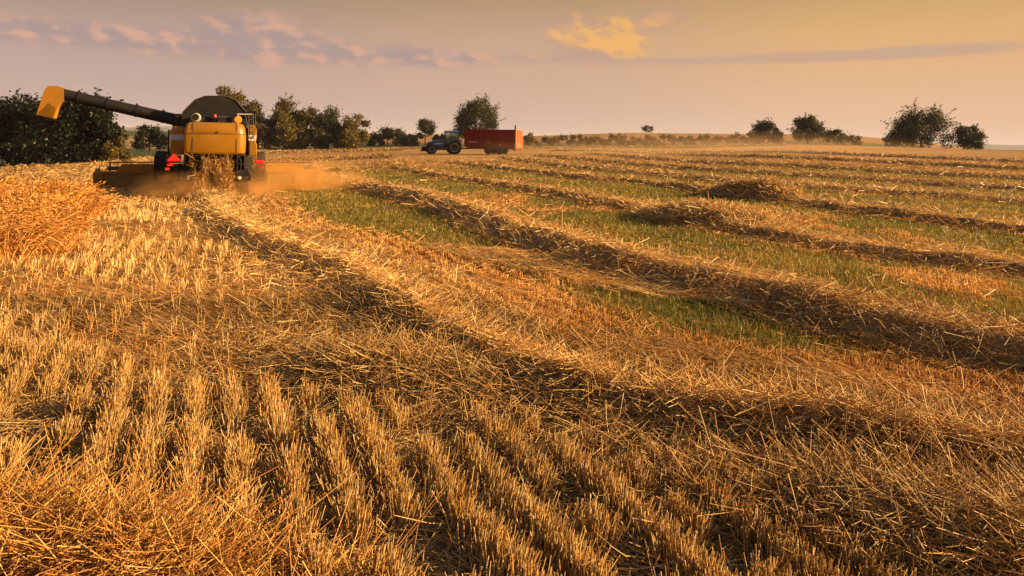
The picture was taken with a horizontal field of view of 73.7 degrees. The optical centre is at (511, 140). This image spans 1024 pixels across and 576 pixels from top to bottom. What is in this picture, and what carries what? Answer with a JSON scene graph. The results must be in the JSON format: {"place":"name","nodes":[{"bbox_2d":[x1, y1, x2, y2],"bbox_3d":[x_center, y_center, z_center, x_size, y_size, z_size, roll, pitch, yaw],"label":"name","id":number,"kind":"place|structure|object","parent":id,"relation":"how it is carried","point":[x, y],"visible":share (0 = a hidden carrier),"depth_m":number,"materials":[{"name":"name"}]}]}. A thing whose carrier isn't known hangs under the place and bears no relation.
{"place":"outdoors","nodes":[
{"label":"outdoors","id":0,"kind":"place"},
{"bbox_2d":[121,126,171,130],"bbox_3d":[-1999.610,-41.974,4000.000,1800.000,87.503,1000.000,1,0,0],"label":"hill","id":1,"kind":"structure","parent":0,"point":[166,128],"depth_m":3874.15,"materials":[{"name":"grey"}]},
{"bbox_2d":[0,130,1023,575],"bbox_3d":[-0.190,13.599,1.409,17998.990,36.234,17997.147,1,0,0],"label":"ground","id":2,"kind":"structure","parent":0,"point":[866,146],"depth_m":23.12,"materials":[{"name":"soil"}]},
{"bbox_2d":[0,88,50,164],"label":"broadleaf tree","id":3,"kind":"object","parent":2,"relation":"on","point":[6,104],"visible":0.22,"depth_m":56.80,"materials":[{"name":"green plant"}]},
{"bbox_2d":[0,92,78,164],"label":"broadleaf tree","id":4,"kind":"object","parent":2,"relation":"on","point":[32,135],"visible":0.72,"depth_m":55.16,"materials":[{"name":"green plant"}]},
{"bbox_2d":[0,173,116,204],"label":"uncut wheat","id":5,"kind":"object","parent":2,"relation":"on","point":[61,187],"visible":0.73,"depth_m":18.51,"materials":[{"name":"plant"}]},
{"bbox_2d":[0,187,124,267],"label":"uncut wheat","id":6,"kind":"object","parent":2,"relation":"on","point":[29,223],"visible":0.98,"depth_m":10.42,"materials":[{"name":"plant"}]},
{"bbox_2d":[0,163,146,180],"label":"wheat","id":7,"kind":"object","parent":2,"relation":"on","point":[78,173],"visible":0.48,"depth_m":34.24,"materials":[{"name":"yellow plant"}]},
{"bbox_2d":[0,156,153,172],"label":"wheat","id":8,"kind":"object","parent":2,"relation":"on","point":[57,166],"visible":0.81,"depth_m":47.77,"materials":[{"name":"yellow plant"}]},
{"bbox_2d":[33,87,139,163],"bbox_3d":[-36.161,-1.204,57.870,7.104,6.835,6.340,1,0,0],"label":"broadleaf tree","id":9,"kind":"object","parent":2,"relation":"on","point":[94,126],"visible":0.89,"depth_m":56.75,"materials":[{"name":"green plant"}]},
{"bbox_2d":[96,135,135,161],"bbox_3d":[-33.769,0.740,57.919,2.583,2.759,3.049,1,0,0],"label":"shrub","id":10,"kind":"object","parent":2,"relation":"on","point":[111,151],"visible":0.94,"depth_m":57.46,"materials":[{"name":"green plant"}]},
{"bbox_2d":[118,128,129,146],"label":"broadleaf tree","id":11,"kind":"object","parent":2,"relation":"on","point":[125,136],"visible":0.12,"depth_m":89.82,"materials":[{"name":"green plant"}]},
{"bbox_2d":[129,123,167,154],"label":"broadleaf tree","id":12,"kind":"object","parent":2,"relation":"on","point":[152,137],"visible":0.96,"depth_m":83.82,"materials":[{"name":"green plant"}]},
{"bbox_2d":[36,86,321,196],"bbox_3d":[-11.984,0.070,25.981,9.818,3.792,8.306,1,0,-24],"label":"combine harvester","id":13,"kind":"object","parent":2,"relation":"on","point":[211,125],"visible":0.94,"depth_m":23.92,"materials":[{"name":"yellow paint"}]},
{"bbox_2d":[172,150,244,202],"bbox_3d":[-9.540,1.166,21.604,2.184,2.018,3.250,1,0,-29],"label":"falling straw","id":14,"kind":"object","parent":13,"relation":"attached to","point":[222,170],"visible":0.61,"depth_m":22.25,"materials":[{"name":"beige plant"}]},
{"bbox_2d":[212,85,249,125],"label":"broadleaf tree","id":15,"kind":"object","parent":2,"relation":"on","point":[238,97],"visible":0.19,"depth_m":124.67,"materials":[{"name":"green plant"}]},
{"bbox_2d":[0,420,464,575],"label":"straw heap","id":16,"kind":"object","parent":2,"relation":"on","point":[41,534],"visible":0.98,"depth_m":2.48,"materials":[{"name":"yellow plant"}]},
{"bbox_2d":[241,99,279,147],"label":"broadleaf tree","id":17,"kind":"object","parent":2,"relation":"on","point":[253,107],"visible":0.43,"depth_m":122.62,"materials":[{"name":"green plant"}]},
{"bbox_2d":[246,119,275,148],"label":"shrub","id":18,"kind":"object","parent":2,"relation":"on","point":[263,132],"visible":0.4,"depth_m":118.34,"materials":[{"name":"green plant"}]},
{"bbox_2d":[261,92,305,148],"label":"broadleaf tree","id":19,"kind":"object","parent":2,"relation":"on","point":[282,113],"visible":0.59,"depth_m":123.60,"materials":[{"name":"green plant"}]},
{"bbox_2d":[270,121,314,149],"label":"shrub","id":20,"kind":"object","parent":2,"relation":"on","point":[290,136],"visible":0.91,"depth_m":118.62,"materials":[{"name":"green plant"}]},
{"bbox_2d":[294,103,324,148],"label":"broadleaf tree","id":21,"kind":"object","parent":2,"relation":"on","point":[306,117],"visible":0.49,"depth_m":123.34,"materials":[{"name":"green plant"}]},
{"bbox_2d":[294,124,334,149],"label":"shrub","id":22,"kind":"object","parent":2,"relation":"on","point":[317,133],"visible":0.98,"depth_m":120.02,"materials":[{"name":"green plant"}]},
{"bbox_2d":[308,103,342,148],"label":"broadleaf tree","id":23,"kind":"object","parent":2,"relation":"on","point":[328,119],"visible":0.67,"depth_m":123.57,"materials":[{"name":"green plant"}]},
{"bbox_2d":[266,153,395,161],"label":"straw swath","id":24,"kind":"object","parent":2,"relation":"on","point":[325,158],"visible":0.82,"depth_m":67.26,"materials":[{"name":"yellow plant"}]},
{"bbox_2d":[257,147,404,153],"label":"straw swath","id":25,"kind":"object","parent":2,"relation":"on","point":[328,150],"visible":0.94,"depth_m":100.49,"materials":[{"name":"yellow plant"}]},
{"bbox_2d":[331,124,363,148],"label":"shrub","id":26,"kind":"object","parent":2,"relation":"on","point":[347,139],"visible":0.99,"depth_m":119.76,"materials":[{"name":"green plant"}]},
{"bbox_2d":[338,113,373,147],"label":"broadleaf tree","id":27,"kind":"object","parent":2,"relation":"on","point":[364,135],"visible":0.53,"depth_m":124.01,"materials":[{"name":"green plant"}]},
{"bbox_2d":[319,158,410,171],"bbox_3d":[-9.725,1.683,49.306,3.631,1.018,13.195,1,0,8],"label":"straw swath","id":28,"kind":"object","parent":2,"relation":"on","point":[388,162],"visible":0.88,"depth_m":45.74,"materials":[{"name":"yellow plant"}]},
{"bbox_2d":[364,131,383,145],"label":"bush","id":29,"kind":"object","parent":2,"relation":"on","point":[371,141],"visible":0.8,"depth_m":149.19,"materials":[{"name":"green plant"}]},
{"bbox_2d":[375,123,400,145],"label":"bush","id":30,"kind":"object","parent":2,"relation":"on","point":[387,133],"visible":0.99,"depth_m":150.56,"materials":[{"name":"green plant"}]},
{"bbox_2d":[227,309,565,421],"bbox_3d":[-0.793,1.554,4.790,2.738,0.731,1.667,1,0,29],"label":"straw heap","id":31,"kind":"object","parent":2,"relation":"on","point":[421,358],"visible":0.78,"depth_m":4.60,"materials":[{"name":"beige plant"}]},
{"bbox_2d":[395,127,409,141],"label":"bush","id":32,"kind":"object","parent":2,"relation":"on","point":[398,133],"visible":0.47,"depth_m":155.59,"materials":[{"name":"green plant"}]},
{"bbox_2d":[399,133,419,145],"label":"bush","id":33,"kind":"object","parent":2,"relation":"on","point":[413,141],"visible":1,"depth_m":148.99,"materials":[{"name":"green plant"}]},
{"bbox_2d":[415,117,437,144],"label":"broadleaf tree","id":34,"kind":"object","parent":2,"relation":"on","point":[425,126],"visible":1,"depth_m":161.04,"materials":[{"name":"green plant"}]},
{"bbox_2d":[430,133,443,140],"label":"bush","id":35,"kind":"object","parent":2,"relation":"on","point":[436,137],"visible":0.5,"depth_m":151.98,"materials":[{"name":"green plant"}]},
{"bbox_2d":[420,130,461,153],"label":"tractor","id":36,"kind":"object","parent":2,"relation":"on","point":[450,143],"visible":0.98,"depth_m":84.54,"materials":[{"name":"blue paint"}]},
{"bbox_2d":[450,93,505,138],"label":"broadleaf tree","id":37,"kind":"object","parent":2,"relation":"on","point":[482,111],"visible":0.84,"depth_m":147.62,"materials":[{"name":"green plant"}]},
{"bbox_2d":[462,125,522,153],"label":"tipping trailer","id":38,"kind":"object","parent":2,"relation":"on","point":[496,141],"visible":1,"depth_m":83.16,"materials":[{"name":"red paint"}]},
{"bbox_2d":[0,153,1023,575],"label":"stubble","id":39,"kind":"object","parent":2,"relation":"on","point":[484,535],"visible":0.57,"depth_m":3.35,"materials":[{"name":"yellow plant"}]},
{"bbox_2d":[0,157,1023,575],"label":"loose straw","id":40,"kind":"object","parent":2,"relation":"on","point":[430,543],"visible":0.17,"depth_m":4.26,"materials":[{"name":"beige plant"}]},
{"bbox_2d":[0,217,1023,433],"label":"flattened straw","id":41,"kind":"object","parent":2,"relation":"on","point":[158,315],"visible":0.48,"depth_m":6.26,"materials":[{"name":"beige plant"}]},
{"bbox_2d":[523,133,536,145],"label":"shrub","id":42,"kind":"object","parent":2,"relation":"on","point":[529,140],"visible":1,"depth_m":147.50,"materials":[{"name":"green plant"}]},
{"bbox_2d":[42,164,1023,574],"bbox_3d":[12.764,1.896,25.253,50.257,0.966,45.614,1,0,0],"label":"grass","id":43,"kind":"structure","parent":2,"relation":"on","point":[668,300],"depth_m":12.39,"materials":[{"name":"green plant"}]},
{"bbox_2d":[534,135,553,145],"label":"bush","id":44,"kind":"object","parent":2,"relation":"on","point":[545,140],"visible":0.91,"depth_m":155.39,"materials":[{"name":"green plant"}]},
{"bbox_2d":[547,133,567,145],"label":"bush","id":45,"kind":"object","parent":2,"relation":"on","point":[557,139],"visible":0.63,"depth_m":157.44,"materials":[{"name":"green plant"}]},
{"bbox_2d":[566,133,592,144],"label":"bush","id":46,"kind":"object","parent":2,"relation":"on","point":[581,140],"visible":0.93,"depth_m":160.96,"materials":[{"name":"green plant"}]},
{"bbox_2d":[386,143,785,148],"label":"straw swath","id":47,"kind":"object","parent":2,"relation":"on","point":[639,146],"visible":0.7,"depth_m":125.03,"materials":[{"name":"yellow plant"}]},
{"bbox_2d":[585,134,611,145],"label":"bush","id":48,"kind":"object","parent":2,"relation":"on","point":[595,139],"visible":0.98,"depth_m":154.79,"materials":[{"name":"green plant"}]},
{"bbox_2d":[184,188,1023,488],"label":"straw swath","id":49,"kind":"object","parent":2,"relation":"on","point":[626,382],"visible":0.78,"depth_m":4.25,"materials":[{"name":"beige plant"}]},
{"bbox_2d":[608,132,628,144],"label":"bush","id":50,"kind":"object","parent":2,"relation":"on","point":[619,139],"visible":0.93,"depth_m":157.55,"materials":[{"name":"green plant"}]},
{"bbox_2d":[627,135,647,144],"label":"bush","id":51,"kind":"object","parent":2,"relation":"on","point":[629,142],"visible":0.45,"depth_m":163.14,"materials":[{"name":"green plant"}]},
{"bbox_2d":[634,134,657,145],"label":"bush","id":52,"kind":"object","parent":2,"relation":"on","point":[650,139],"visible":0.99,"depth_m":156.69,"materials":[{"name":"green plant"}]},
{"bbox_2d":[641,125,653,132],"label":"shrub","id":53,"kind":"object","parent":2,"relation":"on","point":[645,128],"visible":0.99,"depth_m":297.30,"materials":[{"name":"green plant"}]},
{"bbox_2d":[653,133,677,145],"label":"bush","id":54,"kind":"object","parent":2,"relation":"on","point":[672,139],"visible":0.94,"depth_m":159.50,"materials":[{"name":"green plant"}]},
{"bbox_2d":[326,170,1023,382],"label":"straw swath","id":55,"kind":"object","parent":2,"relation":"on","point":[822,301],"visible":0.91,"depth_m":7.10,"materials":[{"name":"beige plant"}]},
{"bbox_2d":[676,135,695,144],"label":"bush","id":56,"kind":"object","parent":2,"relation":"on","point":[683,140],"visible":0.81,"depth_m":160.81,"materials":[{"name":"green plant"}]},
{"bbox_2d":[686,133,713,144],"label":"bush","id":57,"kind":"object","parent":2,"relation":"on","point":[704,139],"visible":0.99,"depth_m":155.86,"materials":[{"name":"green plant"}]},
{"bbox_2d":[392,161,1023,277],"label":"straw swath","id":58,"kind":"object","parent":2,"relation":"on","point":[948,256],"visible":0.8,"depth_m":11.53,"materials":[{"name":"beige plant"}]},
{"bbox_2d":[621,193,808,228],"bbox_3d":[4.262,1.546,14.568,2.702,0.837,4.555,1,0,-25],"label":"straw heap","id":59,"kind":"object","parent":2,"relation":"on","point":[685,210],"visible":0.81,"depth_m":14.11,"materials":[{"name":"beige plant"}]},
{"bbox_2d":[710,135,730,144],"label":"bush","id":60,"kind":"object","parent":2,"relation":"on","point":[717,139],"visible":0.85,"depth_m":158.10,"materials":[{"name":"green plant"}]},
{"bbox_2d":[443,159,1023,234],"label":"straw swath","id":61,"kind":"object","parent":2,"relation":"on","point":[833,203],"visible":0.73,"depth_m":17.29,"materials":[{"name":"beige plant"}]},
{"bbox_2d":[728,132,750,143],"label":"bush","id":62,"kind":"object","parent":2,"relation":"on","point":[736,137],"visible":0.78,"depth_m":160.91,"materials":[{"name":"green plant"}]},
{"bbox_2d":[740,130,763,143],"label":"bush","id":63,"kind":"object","parent":2,"relation":"on","point":[744,139],"visible":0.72,"depth_m":154.68,"materials":[{"name":"green plant"}]},
{"bbox_2d":[497,155,1023,205],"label":"straw swath","id":64,"kind":"object","parent":2,"relation":"on","point":[988,196],"visible":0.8,"depth_m":25.47,"materials":[{"name":"beige plant"}]},
{"bbox_2d":[696,172,830,200],"bbox_3d":[7.543,1.442,20.999,2.748,1.037,4.638,1,0,-25],"label":"straw heap","id":65,"kind":"object","parent":2,"relation":"on","point":[759,188],"visible":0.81,"depth_m":20.42,"materials":[{"name":"beige plant"}]},
{"bbox_2d":[750,115,785,143],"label":"broadleaf tree","id":66,"kind":"object","parent":2,"relation":"on","point":[763,129],"visible":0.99,"depth_m":144.57,"materials":[{"name":"green plant"}]},
{"bbox_2d":[533,152,1023,190],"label":"straw swath","id":67,"kind":"object","parent":2,"relation":"on","point":[895,179],"visible":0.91,"depth_m":32.80,"materials":[{"name":"yellow plant"}]},
{"bbox_2d":[550,148,1023,161],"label":"straw swath","id":68,"kind":"object","parent":2,"relation":"on","point":[829,152],"visible":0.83,"depth_m":70.59,"materials":[{"name":"yellow plant"}]},
{"bbox_2d":[582,151,1023,179],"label":"straw swath","id":69,"kind":"object","parent":2,"relation":"on","point":[882,169],"visible":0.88,"depth_m":41.78,"materials":[{"name":"yellow plant"}]},
{"bbox_2d":[583,398,1023,575],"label":"straw heap","id":70,"kind":"object","parent":2,"relation":"on","point":[946,510],"visible":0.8,"depth_m":2.90,"materials":[{"name":"beige plant"}]},
{"bbox_2d":[786,112,829,143],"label":"broadleaf tree","id":71,"kind":"object","parent":2,"relation":"on","point":[810,128],"visible":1,"depth_m":144.50,"materials":[{"name":"green plant"}]},
{"bbox_2d":[613,148,1023,169],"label":"straw swath","id":72,"kind":"object","parent":2,"relation":"on","point":[941,163],"visible":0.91,"depth_m":55.08,"materials":[{"name":"yellow plant"}]},
{"bbox_2d":[824,126,850,144],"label":"shrub","id":73,"kind":"object","parent":2,"relation":"on","point":[841,138],"visible":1,"depth_m":141.87,"materials":[{"name":"green plant"}]},
{"bbox_2d":[847,132,862,144],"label":"shrub","id":74,"kind":"object","parent":2,"relation":"on","point":[855,140],"visible":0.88,"depth_m":145.62,"materials":[{"name":"green plant"}]},
{"bbox_2d":[881,129,902,146],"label":"shrub","id":75,"kind":"object","parent":2,"relation":"on","point":[895,139],"visible":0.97,"depth_m":135.25,"materials":[{"name":"green plant"}]},
{"bbox_2d":[881,98,960,147],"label":"broadleaf tree","id":76,"kind":"object","parent":2,"relation":"on","point":[912,129],"visible":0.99,"depth_m":133.78,"materials":[{"name":"green plant"}]},
{"bbox_2d":[952,123,987,149],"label":"broadleaf tree","id":77,"kind":"object","parent":2,"relation":"on","point":[970,135],"visible":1,"depth_m":129.44,"materials":[{"name":"green plant"}]},
{"bbox_2d":[0,0,1023,144],"label":"sky","id":78,"kind":"structure","parent":0,"point":[552,67],"materials":[{"name":"orange"}]},
{"bbox_2d":[938,144,1023,149],"bbox_3d":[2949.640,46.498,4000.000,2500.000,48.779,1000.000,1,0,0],"label":"hill","id":79,"kind":"structure","parent":0,"point":[1011,147],"depth_m":3817.93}
]}

